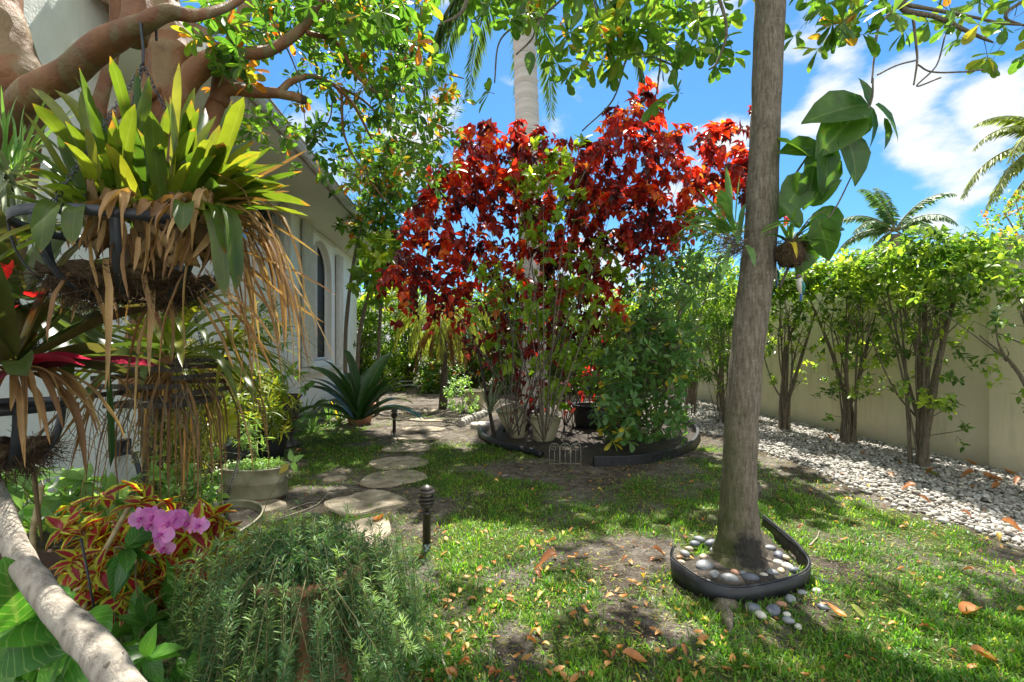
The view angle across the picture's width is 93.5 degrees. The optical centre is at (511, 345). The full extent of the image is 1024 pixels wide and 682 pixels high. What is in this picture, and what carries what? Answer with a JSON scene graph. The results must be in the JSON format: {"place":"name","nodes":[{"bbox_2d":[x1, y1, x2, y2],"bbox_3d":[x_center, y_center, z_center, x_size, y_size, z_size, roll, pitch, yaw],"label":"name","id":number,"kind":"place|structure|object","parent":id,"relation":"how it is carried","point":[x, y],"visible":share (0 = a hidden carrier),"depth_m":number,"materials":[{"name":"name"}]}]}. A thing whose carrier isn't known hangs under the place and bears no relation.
{"place":"outdoors","nodes":[
{"label":"outdoors","id":0,"kind":"place"},
{"bbox_2d":[0,349,1023,681],"bbox_3d":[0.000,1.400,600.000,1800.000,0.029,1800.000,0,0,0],"label":"ground","id":1,"kind":"structure","parent":0,"point":[550,475],"depth_m":3.42,"materials":[{"name":"soil"}]},
{"bbox_2d":[0,527,110,608],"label":"planter box","id":2,"kind":"object","parent":1,"relation":"on","point":[49,557],"visible":0.06,"depth_m":2.30,"materials":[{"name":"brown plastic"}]},
{"bbox_2d":[1,465,62,533],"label":"plant","id":3,"kind":"object","parent":2,"relation":"in","point":[25,513],"visible":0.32,"depth_m":2.02,"materials":[{"name":"green plant"}]},
{"bbox_2d":[14,463,134,548],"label":"shrub","id":4,"kind":"object","parent":2,"relation":"in","point":[53,502],"visible":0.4,"depth_m":2.34,"materials":[{"name":"green plant"}]},
{"bbox_2d":[0,556,112,681],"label":"elephant ear","id":5,"kind":"object","parent":1,"relation":"on","point":[31,650],"visible":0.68,"depth_m":1.16},
{"bbox_2d":[0,475,146,681],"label":"driftwood branch","id":6,"kind":"object","parent":1,"relation":"on","point":[92,647],"visible":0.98,"depth_m":1.06,"materials":[{"name":"wood"}]},
{"bbox_2d":[56,555,134,624],"bbox_3d":[-1.625,1.102,1.855,0.263,0.601,0.637,0,0,-43],"label":"coleus","id":7,"kind":"object","parent":1,"relation":"on","point":[82,598],"visible":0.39,"depth_m":1.70,"materials":[{"name":"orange plant"}]},
{"bbox_2d":[80,538,94,607],"bbox_3d":[-1.400,0.815,1.600,0.071,0.350,0.007,0,0,0],"label":"plant stake","id":8,"kind":"object","parent":7,"relation":"attached to","point":[87,573],"visible":0.65,"depth_m":1.60,"materials":[{"name":"black metal"}]},
{"bbox_2d":[14,623,229,681],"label":"ground creeper","id":9,"kind":"object","parent":1,"relation":"on","point":[147,655],"visible":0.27,"depth_m":1.31,"materials":[{"name":"green plant"}]},
{"bbox_2d":[106,526,158,638],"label":"potted shrub","id":10,"kind":"object","parent":1,"relation":"on","point":[120,567],"visible":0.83,"depth_m":1.53,"materials":[{"name":"green plant"}]},
{"bbox_2d":[45,480,258,673],"bbox_3d":[-1.587,0.971,2.014,1.102,0.867,0.768,0,0,0],"label":"coleus","id":11,"kind":"object","parent":1,"relation":"on","point":[95,535],"visible":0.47,"depth_m":1.83,"materials":[{"name":"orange plant"}]},
{"bbox_2d":[29,485,157,610],"bbox_3d":[-1.596,0.826,1.776,0.612,0.551,0.270,0,0,0],"label":"cane plant","id":12,"kind":"object","parent":11,"relation":"attached to","point":[33,530],"visible":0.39,"depth_m":1.87,"materials":[{"name":"plant"}]},
{"bbox_2d":[141,409,166,541],"bbox_3d":[-2.035,0.863,2.749,0.131,1.176,0.122,0,0,0],"label":"wooden post","id":13,"kind":"object","parent":1,"relation":"on","point":[150,448],"visible":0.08,"depth_m":2.71,"materials":[{"name":"brown wood"}]},
{"bbox_2d":[121,334,241,508],"bbox_3d":[-1.966,0.532,2.852,0.654,1.216,0.934,0,0,-31],"label":"creeping fig","id":14,"kind":"object","parent":13,"relation":"attached to","point":[204,436],"visible":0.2,"depth_m":2.70,"materials":[{"name":"green plant"}]},
{"bbox_2d":[95,557,214,671],"bbox_3d":[-1.315,1.063,1.794,0.660,0.681,0.324,0,0,39],"label":"green shrub","id":15,"kind":"object","parent":1,"relation":"on","point":[143,609],"visible":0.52,"depth_m":1.65,"materials":[{"name":"green plant"}]},
{"bbox_2d":[128,505,209,633],"bbox_3d":[-1.202,0.963,1.639,0.481,0.877,0.175,0,0,39],"label":"orchid","id":16,"kind":"object","parent":1,"relation":"on","point":[162,525],"visible":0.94,"depth_m":1.56,"materials":[{"name":"purple plant"}]},
{"bbox_2d":[0,0,389,505],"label":"house","id":17,"kind":"structure","parent":1,"relation":"on","point":[57,28],"depth_m":6.92,"materials":[{"name":"white paint"}]},
{"bbox_2d":[242,201,291,265],"bbox_3d":[-4.057,-1.910,7.197,0.330,0.980,3.340,0,0,-5],"label":"window","id":18,"kind":"structure","parent":17,"relation":"in","point":[264,213],"depth_m":8.23,"materials":[{"name":"grey glass"}]},
{"bbox_2d":[313,242,315,360],"bbox_3d":[-4.478,-1.022,10.605,0.080,2.764,0.834,0,0,-5],"label":"arched window","id":19,"kind":"structure","parent":17,"relation":"in","point":[314,247],"depth_m":10.97,"materials":[{"name":"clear glass"}]},
{"bbox_2d":[316,242,326,360],"bbox_3d":[-4.562,-1.022,11.486,0.080,2.764,0.834,0,0,-5],"label":"arched window","id":20,"kind":"structure","parent":17,"relation":"in","point":[321,293],"depth_m":11.60,"materials":[{"name":"glass"}]},
{"bbox_2d":[163,499,251,608],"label":"green shrub","id":21,"kind":"object","parent":1,"relation":"on","point":[194,544],"visible":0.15,"depth_m":1.90,"materials":[{"name":"green plant"}]},
{"bbox_2d":[183,499,263,594],"bbox_3d":[-1.939,1.247,2.950,0.705,0.306,0.959,0,0,0],"label":"galvanised tub","id":22,"kind":"object","parent":1,"relation":"on","point":[251,509],"visible":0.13,"depth_m":3.27,"materials":[{"name":"metal"}]},
{"bbox_2d":[125,446,229,511],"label":"creeping vine","id":23,"kind":"object","parent":22,"relation":"in","point":[209,493],"visible":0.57,"depth_m":2.52,"materials":[{"name":"green plant"}]},
{"bbox_2d":[200,402,242,497],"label":"lobed leaf plant","id":24,"kind":"object","parent":23,"relation":"attached to","point":[232,421],"visible":0.5,"depth_m":2.58,"materials":[{"name":"plant"}]},
{"bbox_2d":[206,378,254,447],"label":"croton bush","id":25,"kind":"object","parent":1,"relation":"on","point":[241,402],"visible":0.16,"depth_m":4.84,"materials":[{"name":"green plant"}]},
{"bbox_2d":[0,0,475,397],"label":"smooth bark tree","id":26,"kind":"object","parent":1,"relation":"on","point":[368,26],"visible":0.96,"depth_m":2.45,"materials":[{"name":"green plant"}]},
{"bbox_2d":[0,144,60,255],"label":"air plant","id":27,"kind":"object","parent":26,"relation":"attached to","point":[9,184],"visible":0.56,"depth_m":1.35,"materials":[{"name":"green plant"}]},
{"bbox_2d":[0,88,72,174],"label":"air plant","id":28,"kind":"object","parent":26,"relation":"attached to","point":[16,151],"visible":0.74,"depth_m":1.37,"materials":[{"name":"green plant"}]},
{"bbox_2d":[0,291,79,493],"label":"hanging basket","id":29,"kind":"object","parent":26,"relation":"hanging from","point":[39,448],"visible":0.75,"depth_m":1.15,"materials":[{"name":"black metal"}]},
{"bbox_2d":[0,209,114,380],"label":"bromeliad","id":30,"kind":"object","parent":29,"relation":"in","point":[93,335],"visible":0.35,"depth_m":1.27,"materials":[{"name":"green plant"}]},
{"bbox_2d":[0,242,174,473],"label":"bromeliad","id":31,"kind":"object","parent":29,"relation":"in","point":[18,359],"visible":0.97,"depth_m":1.14,"materials":[{"name":"green plant"}]},
{"bbox_2d":[106,372,114,467],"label":"hanging leaf","id":32,"kind":"object","parent":31,"relation":"hanging from","point":[111,432],"visible":0.83,"depth_m":1.30,"materials":[{"name":"plant"}]},
{"bbox_2d":[2,21,233,329],"bbox_3d":[-0.948,-0.485,1.198,0.448,0.900,0.450,0,0,0],"label":"hanging basket","id":33,"kind":"object","parent":26,"relation":"hanging from","point":[77,284],"visible":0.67,"depth_m":1.08,"materials":[{"name":"black metal"}]},
{"bbox_2d":[83,178,213,271],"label":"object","id":34,"kind":"object","parent":33,"relation":"in","point":[138,230],"visible":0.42,"depth_m":1.08,"materials":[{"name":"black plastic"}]},
{"bbox_2d":[0,56,336,428],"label":"bromeliad","id":35,"kind":"object","parent":33,"relation":"in","point":[125,161],"visible":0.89,"depth_m":1.07,"materials":[{"name":"green plant"}]},
{"bbox_2d":[90,264,229,408],"bbox_3d":[-1.401,-0.291,1.950,0.320,1.057,0.340,0,0,0],"label":"slatted basket","id":36,"kind":"object","parent":26,"relation":"hanging from","point":[175,365],"visible":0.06,"depth_m":1.87,"materials":[{"name":"brown wood"}]},
{"bbox_2d":[38,286,296,522],"bbox_3d":[-1.359,0.237,1.925,0.890,0.972,0.875,0,0,44],"label":"bromeliad","id":37,"kind":"object","parent":36,"relation":"in","point":[221,360],"visible":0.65,"depth_m":1.88,"materials":[{"name":"brown plant"}]},
{"bbox_2d":[30,371,104,542],"bbox_3d":[-1.423,0.339,1.534,0.087,0.509,0.181,0,0,22],"label":"dry stalk","id":38,"kind":"object","parent":37,"relation":"hanging from","point":[37,504],"visible":0.52,"depth_m":1.45,"materials":[{"name":"brown plant"}]},
{"bbox_2d":[40,380,209,483],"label":"dangling roots","id":39,"kind":"object","parent":37,"relation":"hanging from","point":[85,415],"visible":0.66,"depth_m":1.70,"materials":[{"name":"brown plant"}]},
{"bbox_2d":[203,300,324,412],"bbox_3d":[-1.096,0.031,2.192,0.407,0.461,0.773,0,0,0],"label":"bromeliad","id":40,"kind":"object","parent":36,"relation":"in","point":[240,338],"visible":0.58,"depth_m":2.15,"materials":[{"name":"green plant"}]},
{"bbox_2d":[249,287,292,368],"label":"umbrella plant","id":41,"kind":"object","parent":1,"relation":"on","point":[266,311],"visible":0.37,"depth_m":7.36,"materials":[{"name":"green plant"}]},
{"bbox_2d":[258,499,286,514],"bbox_3d":[-2.240,1.388,4.119,0.571,0.045,0.414,0,0,0],"label":"stepping stone","id":42,"kind":"object","parent":1,"relation":"on","point":[273,505],"visible":0.32,"depth_m":4.14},
{"bbox_2d":[258,449,303,545],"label":"seedling","id":43,"kind":"object","parent":1,"relation":"on","point":[293,459],"visible":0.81,"depth_m":2.10,"materials":[{"name":"green plant"}]},
{"bbox_2d":[276,393,301,448],"bbox_3d":[-3.108,1.040,6.638,0.400,0.720,0.400,0,0,0],"label":"garden urn","id":44,"kind":"object","parent":1,"relation":"on","point":[291,442],"visible":0.36,"depth_m":6.55,"materials":[{"name":"grey metal"}]},
{"bbox_2d":[265,361,314,425],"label":"umbrella plant","id":45,"kind":"object","parent":1,"relation":"on","point":[307,386],"visible":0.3,"depth_m":6.53,"materials":[{"name":"green plant"}]},
{"bbox_2d":[246,555,365,681],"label":"terracotta pot","id":46,"kind":"object","parent":1,"relation":"on","point":[303,620],"visible":0.16,"depth_m":1.45,"materials":[{"name":"ceramic"}]},
{"bbox_2d":[156,499,448,681],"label":"rosemary bush","id":47,"kind":"object","parent":46,"relation":"in","point":[321,554],"visible":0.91,"depth_m":1.45,"materials":[{"name":"green plant"}]},
{"bbox_2d":[294,408,335,435],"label":"spider lily","id":48,"kind":"object","parent":1,"relation":"on","point":[310,425],"visible":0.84,"depth_m":7.66,"materials":[{"name":"green plant"}]},
{"bbox_2d":[283,349,423,434],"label":"agave","id":49,"kind":"object","parent":1,"relation":"on","point":[359,397],"visible":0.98,"depth_m":6.62,"materials":[{"name":"plant"}]},
{"bbox_2d":[340,517,390,546],"bbox_3d":[-1.099,1.376,3.503,0.410,0.036,0.755,0,0,0],"label":"stepping stone","id":50,"kind":"object","parent":1,"relation":"on","point":[362,522],"visible":0.34,"depth_m":3.63,"materials":[{"name":"stone"}]},
{"bbox_2d":[323,489,408,515],"bbox_3d":[-1.292,1.382,4.248,0.587,0.032,0.622,0,0,43],"label":"stepping stone","id":51,"kind":"object","parent":1,"relation":"on","point":[385,499],"visible":0.98,"depth_m":4.21,"materials":[{"name":"stone"}]},
{"bbox_2d":[328,127,409,417],"bbox_3d":[-2.620,-1.417,8.876,1.395,5.708,2.685,0,0,-19],"label":"slim tree","id":52,"kind":"object","parent":1,"relation":"on","point":[354,178],"visible":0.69,"depth_m":8.58,"materials":[{"name":"green plant"}]},
{"bbox_2d":[345,226,404,414],"bbox_3d":[-2.434,-0.473,8.780,1.154,3.817,2.622,0,0,-19],"label":"slim tree","id":53,"kind":"object","parent":1,"relation":"on","point":[375,258],"visible":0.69,"depth_m":8.16,"materials":[{"name":"green plant"}]},
{"bbox_2d":[353,261,414,391],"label":"background bush","id":54,"kind":"object","parent":1,"relation":"on","point":[366,357],"visible":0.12,"depth_m":14.90,"materials":[{"name":"green plant"}]},
{"bbox_2d":[359,470,427,487],"bbox_3d":[-1.223,1.388,5.035,0.676,0.028,0.635,0,0,0],"label":"stepping stone","id":55,"kind":"object","parent":1,"relation":"on","point":[376,480],"visible":0.98,"depth_m":4.99,"materials":[{"name":"stone"}]},
{"bbox_2d":[369,456,428,469],"bbox_3d":[-1.343,1.395,5.731,0.652,0.030,0.611,0,0,-36],"label":"stepping stone","id":56,"kind":"object","parent":1,"relation":"on","point":[386,463],"visible":0.94,"depth_m":5.69,"materials":[{"name":"stone"}]},
{"bbox_2d":[353,131,450,370],"bbox_3d":[-1.925,-1.379,8.745,1.773,5.625,2.497,0,0,-24],"label":"slim tree","id":57,"kind":"object","parent":1,"relation":"on","point":[392,223],"visible":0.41,"depth_m":8.36,"materials":[{"name":"green plant"}]},
{"bbox_2d":[358,274,450,388],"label":"background bush","id":58,"kind":"object","parent":1,"relation":"on","point":[409,374],"visible":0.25,"depth_m":16.10,"materials":[{"name":"green plant"}]},
{"bbox_2d":[381,443,431,451],"bbox_3d":[-1.420,1.382,6.534,0.650,0.028,0.512,0,0,0],"label":"stepping stone","id":59,"kind":"object","parent":1,"relation":"on","point":[415,447],"visible":0.95,"depth_m":6.47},
{"bbox_2d":[391,434,440,440],"bbox_3d":[-1.444,1.386,7.242,0.727,0.030,0.421,0,0,0],"label":"stepping stone","id":60,"kind":"object","parent":1,"relation":"on","point":[426,437],"visible":0.99,"depth_m":7.19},
{"bbox_2d":[402,426,445,431],"bbox_3d":[-1.464,1.388,8.017,0.747,0.032,0.476,0,0,0],"label":"stepping stone","id":61,"kind":"object","parent":1,"relation":"on","point":[422,428],"visible":1,"depth_m":7.94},
{"bbox_2d":[417,484,435,551],"bbox_3d":[-0.583,1.227,3.291,0.126,0.549,0.126,0,0,0],"label":"path light","id":62,"kind":"object","parent":1,"relation":"on","point":[426,492],"visible":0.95,"depth_m":3.27,"materials":[{"name":"brown metal"}]},
{"bbox_2d":[392,302,492,408],"bbox_3d":[-1.507,0.252,10.674,2.192,2.404,2.180,0,0,0],"label":"weeping palm","id":63,"kind":"object","parent":1,"relation":"on","point":[444,342],"visible":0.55,"depth_m":10.43,"materials":[{"name":"green plant"}]},
{"bbox_2d":[441,365,479,413],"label":"variegated shrub","id":64,"kind":"object","parent":1,"relation":"on","point":[450,393],"visible":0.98,"depth_m":8.98,"materials":[{"name":"green plant"}]},
{"bbox_2d":[415,287,521,393],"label":"background bush","id":65,"kind":"object","parent":1,"relation":"on","point":[431,384],"visible":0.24,"depth_m":14.38,"materials":[{"name":"green plant"}]},
{"bbox_2d":[457,410,487,425],"bbox_3d":[-0.739,1.350,8.983,0.203,0.140,1.346,0,0,16],"label":"scalloped edging","id":66,"kind":"object","parent":1,"relation":"on","point":[465,420],"visible":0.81,"depth_m":8.80,"materials":[{"name":"concrete"}]},
{"bbox_2d":[464,389,484,410],"bbox_3d":[-0.784,1.175,10.267,0.504,0.450,0.504,0,0,0],"label":"flower pot","id":67,"kind":"object","parent":1,"relation":"on","point":[476,392],"visible":0.52,"depth_m":10.10,"materials":[{"name":"ceramic"}]},
{"bbox_2d":[478,426,543,457],"bbox_3d":[-0.189,1.365,6.905,0.330,0.098,2.106,0,0,-25],"label":"bed edging","id":68,"kind":"object","parent":1,"relation":"on","point":[509,447],"visible":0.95,"depth_m":6.41,"materials":[{"name":"black plastic"}]},
{"bbox_2d":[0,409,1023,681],"bbox_3d":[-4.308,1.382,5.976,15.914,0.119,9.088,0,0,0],"label":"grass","id":69,"kind":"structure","parent":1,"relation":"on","point":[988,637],"depth_m":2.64,"materials":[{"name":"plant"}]},
{"bbox_2d":[496,401,527,438],"bbox_3d":[-0.002,1.116,7.041,0.474,0.577,0.455,0,0,0],"label":"flower pot","id":70,"kind":"object","parent":1,"relation":"on","point":[523,434],"visible":0.53,"depth_m":6.92,"materials":[{"name":"concrete"}]},
{"bbox_2d":[456,378,526,421],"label":"fan palm","id":71,"kind":"object","parent":70,"relation":"in","point":[491,407],"visible":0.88,"depth_m":6.37,"materials":[{"name":"green plant"}]},
{"bbox_2d":[465,261,584,393],"bbox_3d":[0.542,-0.321,14.529,3.790,4.582,2.960,0,0,0],"label":"background bush","id":72,"kind":"object","parent":1,"relation":"on","point":[488,377],"visible":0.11,"depth_m":13.88,"materials":[{"name":"green plant"}]},
{"bbox_2d":[530,414,561,441],"bbox_3d":[0.474,1.192,6.796,0.455,0.433,0.455,0,0,0],"label":"flower pot","id":73,"kind":"object","parent":1,"relation":"on","point":[552,432],"visible":0.48,"depth_m":6.65,"materials":[{"name":"concrete"}]},
{"bbox_2d":[549,443,580,465],"bbox_3d":[0.616,1.266,5.580,0.370,0.268,0.008,0,0,0],"label":"wire edging","id":74,"kind":"object","parent":1,"relation":"on","point":[559,463],"visible":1,"depth_m":5.58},
{"bbox_2d":[483,407,695,463],"bbox_3d":[1.224,1.344,8.222,3.528,0.120,5.118,0,0,0],"label":"soil bed","id":75,"kind":"object","parent":1,"relation":"on","point":[592,442],"visible":0.42,"depth_m":6.58,"materials":[{"name":"soil"}]},
{"bbox_2d":[394,0,668,409],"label":"royal palm","id":76,"kind":"object","parent":75,"relation":"on","point":[525,90],"visible":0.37,"depth_m":11.11,"materials":[{"name":"grey plant"}]},
{"bbox_2d":[464,133,635,441],"bbox_3d":[0.371,-0.689,6.422,2.340,4.090,2.018,0,0,-34],"label":"lime green shrub","id":77,"kind":"object","parent":75,"relation":"on","point":[561,189],"visible":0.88,"depth_m":6.04,"materials":[{"name":"green plant"}]},
{"bbox_2d":[374,76,788,441],"bbox_3d":[0.928,-1.326,6.760,5.955,5.362,3.136,0,0,0],"label":"red copperleaf shrub","id":78,"kind":"object","parent":75,"relation":"on","point":[613,201],"visible":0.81,"depth_m":6.35,"materials":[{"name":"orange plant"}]},
{"bbox_2d":[582,198,744,452],"bbox_3d":[1.936,-0.350,6.408,1.869,3.533,2.654,0,0,36],"label":"round leaf shrub","id":79,"kind":"object","parent":75,"relation":"on","point":[624,410],"visible":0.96,"depth_m":5.86,"materials":[{"name":"green plant"}]},
{"bbox_2d":[572,402,606,428],"bbox_3d":[1.234,1.165,7.624,0.564,0.470,0.564,0,0,0],"label":"nursery pot","id":80,"kind":"object","parent":1,"relation":"on","point":[583,420],"visible":0.44,"depth_m":7.41,"materials":[{"name":"black plastic"}]},
{"bbox_2d":[546,274,648,396],"bbox_3d":[2.402,-0.154,14.495,3.715,4.244,2.938,0,0,0],"label":"background bush","id":81,"kind":"object","parent":1,"relation":"on","point":[611,340],"visible":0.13,"depth_m":13.95,"materials":[{"name":"green plant"}]},
{"bbox_2d":[597,277,679,389],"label":"background bush","id":82,"kind":"object","parent":1,"relation":"on","point":[640,293],"visible":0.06,"depth_m":14.98,"materials":[{"name":"green plant"}]},
{"bbox_2d":[593,419,699,466],"bbox_3d":[2.297,1.353,6.912,0.744,0.135,3.758,0,0,35],"label":"bed edging","id":83,"kind":"object","parent":1,"relation":"on","point":[633,459],"visible":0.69,"depth_m":5.72,"materials":[{"name":"black plastic"}]},
{"bbox_2d":[285,408,1023,681],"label":"leaf litter","id":84,"kind":"object","parent":1,"relation":"on","point":[648,654],"visible":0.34,"depth_m":2.83,"materials":[{"name":"plant"}]},
{"bbox_2d":[659,244,722,416],"bbox_3d":[3.512,-0.282,9.366,1.198,3.368,1.669,0,0,25],"label":"lady palm","id":85,"kind":"object","parent":1,"relation":"on","point":[694,372],"visible":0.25,"depth_m":9.31,"materials":[{"name":"green plant"}]},
{"bbox_2d":[684,287,735,411],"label":"hedge tree","id":86,"kind":"object","parent":1,"relation":"on","point":[714,365],"visible":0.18,"depth_m":9.98,"materials":[{"name":"green plant"}]},
{"bbox_2d":[692,243,739,422],"bbox_3d":[3.769,-0.231,8.568,1.139,3.272,1.911,0,0,27],"label":"tree","id":87,"kind":"object","parent":1,"relation":"on","point":[727,324],"visible":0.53,"depth_m":8.56,"materials":[{"name":"green plant"}]},
{"bbox_2d":[437,0,1023,634],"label":"shade tree","id":88,"kind":"object","parent":1,"relation":"on","point":[845,120],"visible":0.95,"depth_m":3.13,"materials":[{"name":"brown plant"}]},
{"bbox_2d":[677,167,802,279],"bbox_3d":[1.363,-0.763,2.990,0.578,0.710,0.624,0,0,-39],"label":"tree orchid","id":89,"kind":"object","parent":88,"relation":"attached to","point":[725,199],"visible":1,"depth_m":3.00,"materials":[{"name":"green plant"}]},
{"bbox_2d":[758,207,836,283],"bbox_3d":[1.786,-0.614,2.976,0.388,0.466,0.389,0,0,44],"label":"epiphyte basket","id":90,"kind":"object","parent":88,"relation":"attached to","point":[790,252],"visible":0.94,"depth_m":3.00,"materials":[{"name":"brown plant"}]},
{"bbox_2d":[670,513,811,604],"bbox_3d":[1.554,1.341,3.049,1.301,0.158,0.637,0,0,-35],"label":"tree ring edging","id":91,"kind":"object","parent":1,"relation":"on","point":[684,577],"visible":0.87,"depth_m":2.70,"materials":[{"name":"black plastic"}]},
{"bbox_2d":[684,529,800,585],"bbox_3d":[1.552,1.370,3.050,1.253,0.040,0.601,0,0,-35],"label":"soil ring","id":92,"kind":"object","parent":1,"relation":"on","point":[718,566],"visible":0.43,"depth_m":2.91,"materials":[{"name":"soil"}]},
{"bbox_2d":[732,270,842,429],"bbox_3d":[4.364,0.096,7.874,1.396,2.687,1.456,0,0,0],"label":"hedge tree","id":93,"kind":"object","parent":1,"relation":"on","point":[784,420],"visible":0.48,"depth_m":7.75,"materials":[{"name":"green plant"}]},
{"bbox_2d":[591,234,1023,474],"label":"garden wall","id":94,"kind":"structure","parent":1,"relation":"on","point":[994,416],"depth_m":6.14,"materials":[{"name":"beige paint"}]},
{"bbox_2d":[646,391,1023,550],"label":"gravel","id":95,"kind":"structure","parent":1,"relation":"on","point":[945,512],"depth_m":5.13,"materials":[{"name":"gravel"}]},
{"bbox_2d":[773,244,913,443],"bbox_3d":[4.730,0.065,6.808,1.412,2.755,1.857,0,0,0],"label":"hedge tree","id":96,"kind":"object","parent":1,"relation":"on","point":[821,269],"visible":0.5,"depth_m":6.78,"materials":[{"name":"green plant"}]},
{"bbox_2d":[836,187,958,255],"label":"coconut palm","id":97,"kind":"object","parent":1,"relation":"on","point":[886,213],"visible":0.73,"depth_m":23.94,"materials":[{"name":"green plant"}]},
{"bbox_2d":[820,221,1023,467],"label":"hedge tree","id":98,"kind":"object","parent":1,"relation":"on","point":[905,260],"visible":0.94,"depth_m":5.33,"materials":[{"name":"green plant"}]},
{"bbox_2d":[906,249,1023,412],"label":"hedge tree","id":99,"kind":"object","parent":1,"relation":"on","point":[977,283],"visible":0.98,"depth_m":4.62,"materials":[{"name":"green plant"}]},
{"bbox_2d":[960,116,1023,216],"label":"date palm","id":100,"kind":"object","parent":1,"relation":"on","point":[1015,167],"visible":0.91,"depth_m":17.31,"materials":[{"name":"green plant"}]},
{"bbox_2d":[977,189,1023,237],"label":"bushy tree","id":101,"kind":"object","parent":1,"relation":"on","point":[1016,199],"visible":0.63,"depth_m":12.99,"materials":[{"name":"green plant"}]},
{"bbox_3d":[-2.320,1.411,4.430,0.424,0.082,0.424,0,0,0],"label":"plant saucer","id":102,"kind":"object","parent":1,"relation":"on","visible":0},
{"bbox_2d":[222,460,291,500],"bbox_3d":[-2.351,1.232,4.406,0.655,0.276,0.408,0,0,0],"label":"galvanised tub","id":103,"kind":"object","parent":102,"relation":"on","point":[259,485],"visible":0.66,"depth_m":4.24,"materials":[{"name":"metal"}]},
{"bbox_2d":[223,412,285,470],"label":"tub weeds","id":104,"kind":"object","parent":103,"relation":"on","point":[256,464],"visible":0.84,"depth_m":4.39,"materials":[{"name":"green plant"}]},
{"bbox_2d":[251,431,289,459],"bbox_3d":[-3.007,1.250,5.992,0.440,0.300,0.440,0,0,0],"label":"nursery pot","id":105,"kind":"object","parent":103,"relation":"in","point":[276,449],"visible":0.43,"depth_m":5.86,"materials":[{"name":"black plastic"}]},
{"bbox_2d":[213,357,306,451],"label":"croton bush","id":106,"kind":"object","parent":105,"relation":"in","point":[274,417],"visible":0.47,"depth_m":5.44,"materials":[{"name":"green plant"}]},
{"bbox_2d":[180,0,1023,343],"label":"sky","id":107,"kind":"structure","parent":0,"point":[931,155],"materials":[{"name":"blue"}]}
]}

